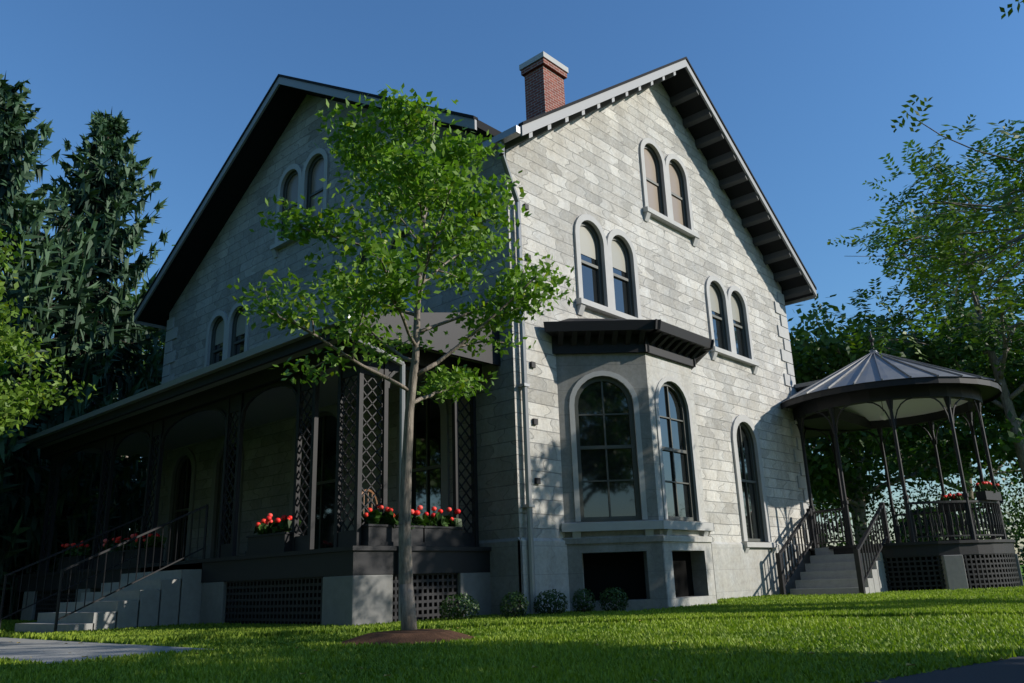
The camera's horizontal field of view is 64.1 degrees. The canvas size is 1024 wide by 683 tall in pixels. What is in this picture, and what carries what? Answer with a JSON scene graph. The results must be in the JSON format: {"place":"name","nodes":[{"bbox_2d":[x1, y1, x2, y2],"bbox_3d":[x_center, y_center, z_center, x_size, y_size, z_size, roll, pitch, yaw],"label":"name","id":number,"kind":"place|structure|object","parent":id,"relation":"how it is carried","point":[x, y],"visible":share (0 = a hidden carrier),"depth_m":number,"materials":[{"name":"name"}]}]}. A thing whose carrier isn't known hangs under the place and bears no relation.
{"place":"outdoors","nodes":[
{"label":"outdoors","id":0,"kind":"place"},
{"bbox_2d":[0,637,204,663],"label":"garden path","id":1,"kind":"structure","parent":0,"point":[48,651],"depth_m":8.73,"materials":[{"name":"concrete"}]},
{"bbox_2d":[0,0,1023,564],"label":"sky","id":2,"kind":"structure","parent":0,"point":[809,93],"materials":[{"name":"blue"}]},
{"bbox_2d":[0,565,1023,682],"bbox_3d":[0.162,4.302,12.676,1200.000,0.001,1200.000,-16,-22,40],"label":"lawn ground","id":3,"kind":"structure","parent":0,"point":[610,639],"depth_m":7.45,"materials":[{"name":"green plant"}]},
{"bbox_2d":[0,347,23,386],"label":"tree","id":4,"kind":"object","parent":3,"relation":"on","point":[4,368],"visible":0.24,"depth_m":19.19,"materials":[{"name":"green plant"}]},
{"bbox_2d":[4,336,24,364],"bbox_3d":[-17.801,1.091,18.249,10.995,10.642,10.724,-9,-18,23],"label":"tree","id":5,"kind":"object","parent":3,"relation":"on","point":[22,358],"visible":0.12,"depth_m":21.06,"materials":[{"name":"green plant"}]},
{"bbox_2d":[0,224,96,436],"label":"lawn tree","id":6,"kind":"object","parent":3,"relation":"on","point":[10,405],"visible":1,"depth_m":12.04,"materials":[{"name":"green plant"}]},
{"bbox_2d":[0,73,153,619],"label":"spruce tree","id":7,"kind":"object","parent":3,"relation":"on","point":[17,146],"visible":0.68,"depth_m":22.79,"materials":[{"name":"green plant"}]},
{"bbox_2d":[5,282,164,531],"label":"belt tree","id":8,"kind":"object","parent":3,"relation":"on","point":[134,298],"depth_m":43.18,"materials":[{"name":"green plant"}]},
{"bbox_2d":[1,110,171,608],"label":"spruce tree","id":9,"kind":"object","parent":3,"relation":"on","point":[102,239],"visible":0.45,"depth_m":27.38,"materials":[{"name":"green plant"}]},
{"bbox_2d":[96,245,174,473],"bbox_3d":[-12.159,4.120,36.532,13.482,14.775,15.384,-16,-22,40],"label":"tree","id":10,"kind":"object","parent":3,"relation":"on","point":[158,340],"visible":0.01,"depth_m":34.91,"materials":[{"name":"green plant"}]},
{"bbox_2d":[0,312,500,632],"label":"veranda","id":11,"kind":"object","parent":3,"relation":"on","point":[351,577],"visible":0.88,"depth_m":13.43,"materials":[{"name":"black paint"}]},
{"bbox_2d":[61,504,461,557],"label":"flowers","id":12,"kind":"object","parent":11,"relation":"on","point":[283,523],"visible":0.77,"depth_m":13.06,"materials":[{"name":"red plant"}]},
{"bbox_2d":[227,83,576,629],"bbox_3d":[-1.348,0.185,9.701,3.796,6.433,4.106,-16,-22,40],"label":"young tree","id":13,"kind":"object","parent":3,"relation":"on","point":[426,186],"visible":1,"depth_m":9.56,"materials":[{"name":"green plant"}]},
{"bbox_2d":[337,629,473,644],"bbox_3d":[-1.080,3.123,8.717,1.442,0.106,1.436,-5,-17,12],"label":"mulch ring","id":14,"kind":"object","parent":3,"relation":"on","point":[412,636],"visible":0.86,"depth_m":8.30,"materials":[{"name":"brown soil"}]},
{"bbox_2d":[438,593,479,619],"bbox_3d":[-0.771,3.866,11.838,0.612,0.440,0.621,-16,-22,40],"label":"box shrub","id":15,"kind":"object","parent":3,"relation":"on","point":[458,611],"visible":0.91,"depth_m":11.72,"materials":[{"name":"green plant"}]},
{"bbox_2d":[133,51,816,615],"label":"house","id":16,"kind":"structure","parent":3,"relation":"on","point":[639,437],"depth_m":17.72,"materials":[{"name":"stone"}]},
{"bbox_2d":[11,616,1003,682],"bbox_3d":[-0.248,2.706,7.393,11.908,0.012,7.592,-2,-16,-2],"label":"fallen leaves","id":17,"kind":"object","parent":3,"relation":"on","point":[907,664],"visible":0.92,"depth_m":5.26,"materials":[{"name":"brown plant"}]},
{"bbox_2d":[500,591,528,616],"bbox_3d":[0.024,3.903,12.064,0.452,0.438,0.455,-16,-22,40],"label":"box shrub","id":18,"kind":"object","parent":3,"relation":"on","point":[510,607],"visible":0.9,"depth_m":12.00,"materials":[{"name":"green plant"}]},
{"bbox_2d":[533,589,567,613],"bbox_3d":[0.601,4.043,12.607,0.551,0.438,0.569,-16,-22,40],"label":"box shrub","id":19,"kind":"object","parent":3,"relation":"on","point":[538,603],"visible":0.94,"depth_m":12.52,"materials":[{"name":"green plant"}]},
{"bbox_2d":[571,587,596,612],"bbox_3d":[1.142,4.114,12.926,0.393,0.442,0.400,-16,-22,40],"label":"box shrub","id":20,"kind":"object","parent":3,"relation":"on","point":[583,603],"visible":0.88,"depth_m":12.85,"materials":[{"name":"green plant"}]},
{"bbox_2d":[597,587,629,611],"bbox_3d":[1.638,4.174,13.165,0.519,0.432,0.523,-16,-22,40],"label":"box shrub","id":21,"kind":"object","parent":3,"relation":"on","point":[610,599],"visible":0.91,"depth_m":13.07,"materials":[{"name":"green plant"}]},
{"bbox_2d":[813,496,855,546],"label":"shrubbery","id":22,"kind":"object","parent":3,"relation":"on","point":[823,545],"depth_m":42.56,"materials":[{"name":"green plant"}]},
{"bbox_2d":[813,453,963,546],"bbox_3d":[28.006,13.033,57.246,9.115,6.552,67.020,-12,-19,30],"label":"shrubbery","id":23,"kind":"object","parent":3,"relation":"on","point":[873,509],"visible":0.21,"depth_m":32.95,"materials":[{"name":"green plant"}]},
{"bbox_2d":[775,331,1023,595],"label":"gazebo","id":24,"kind":"object","parent":3,"relation":"on","point":[872,389],"visible":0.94,"depth_m":19.40,"materials":[{"name":"black paint"}]},
{"bbox_2d":[792,326,1013,544],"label":"tree","id":25,"kind":"object","parent":3,"relation":"on","point":[904,464],"visible":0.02,"depth_m":41.99,"materials":[{"name":"green plant"}]},
{"bbox_2d":[787,293,1023,544],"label":"tree","id":26,"kind":"object","parent":3,"relation":"on","point":[812,358],"visible":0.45,"depth_m":29.93,"materials":[{"name":"green plant"}]},
{"bbox_2d":[810,114,1023,479],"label":"walnut tree","id":27,"kind":"object","parent":3,"relation":"on","point":[1005,403],"visible":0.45,"depth_m":29.39,"materials":[{"name":"green plant"}]},
{"bbox_2d":[813,456,1023,577],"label":"shrubbery","id":28,"kind":"object","parent":3,"relation":"on","point":[1016,515],"visible":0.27,"depth_m":26.96,"materials":[{"name":"green plant"}]},
{"bbox_2d":[827,0,1023,360],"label":"locust tree","id":29,"kind":"object","parent":3,"relation":"on","point":[945,247],"visible":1,"depth_m":10.05,"materials":[{"name":"green plant"}]},
{"bbox_2d":[828,292,1023,539],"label":"belt tree","id":30,"kind":"object","parent":3,"relation":"on","point":[1010,471],"visible":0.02,"depth_m":45.82,"materials":[{"name":"green plant"}]},
{"bbox_2d":[866,464,1023,565],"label":"shrubbery","id":31,"kind":"object","parent":3,"relation":"on","point":[915,497],"visible":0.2,"depth_m":36.78,"materials":[{"name":"green plant"}]},
{"bbox_2d":[867,426,1023,569],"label":"shrubbery","id":32,"kind":"object","parent":3,"relation":"on","point":[969,490],"visible":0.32,"depth_m":31.44,"materials":[{"name":"green plant"}]},
{"bbox_2d":[953,344,1023,481],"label":"tree","id":33,"kind":"object","parent":3,"relation":"on","point":[1019,403],"visible":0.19,"depth_m":31.95,"materials":[{"name":"green plant"}]},
{"bbox_2d":[963,446,1023,554],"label":"shrubbery","id":34,"kind":"object","parent":3,"relation":"on","point":[1003,481],"visible":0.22,"depth_m":40.06,"materials":[{"name":"green plant"}]},
{"bbox_2d":[865,656,1023,682],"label":"driveway asphalt","id":35,"kind":"structure","parent":0,"point":[1010,670],"depth_m":4.32,"materials":[{"name":"grey asphalt"}]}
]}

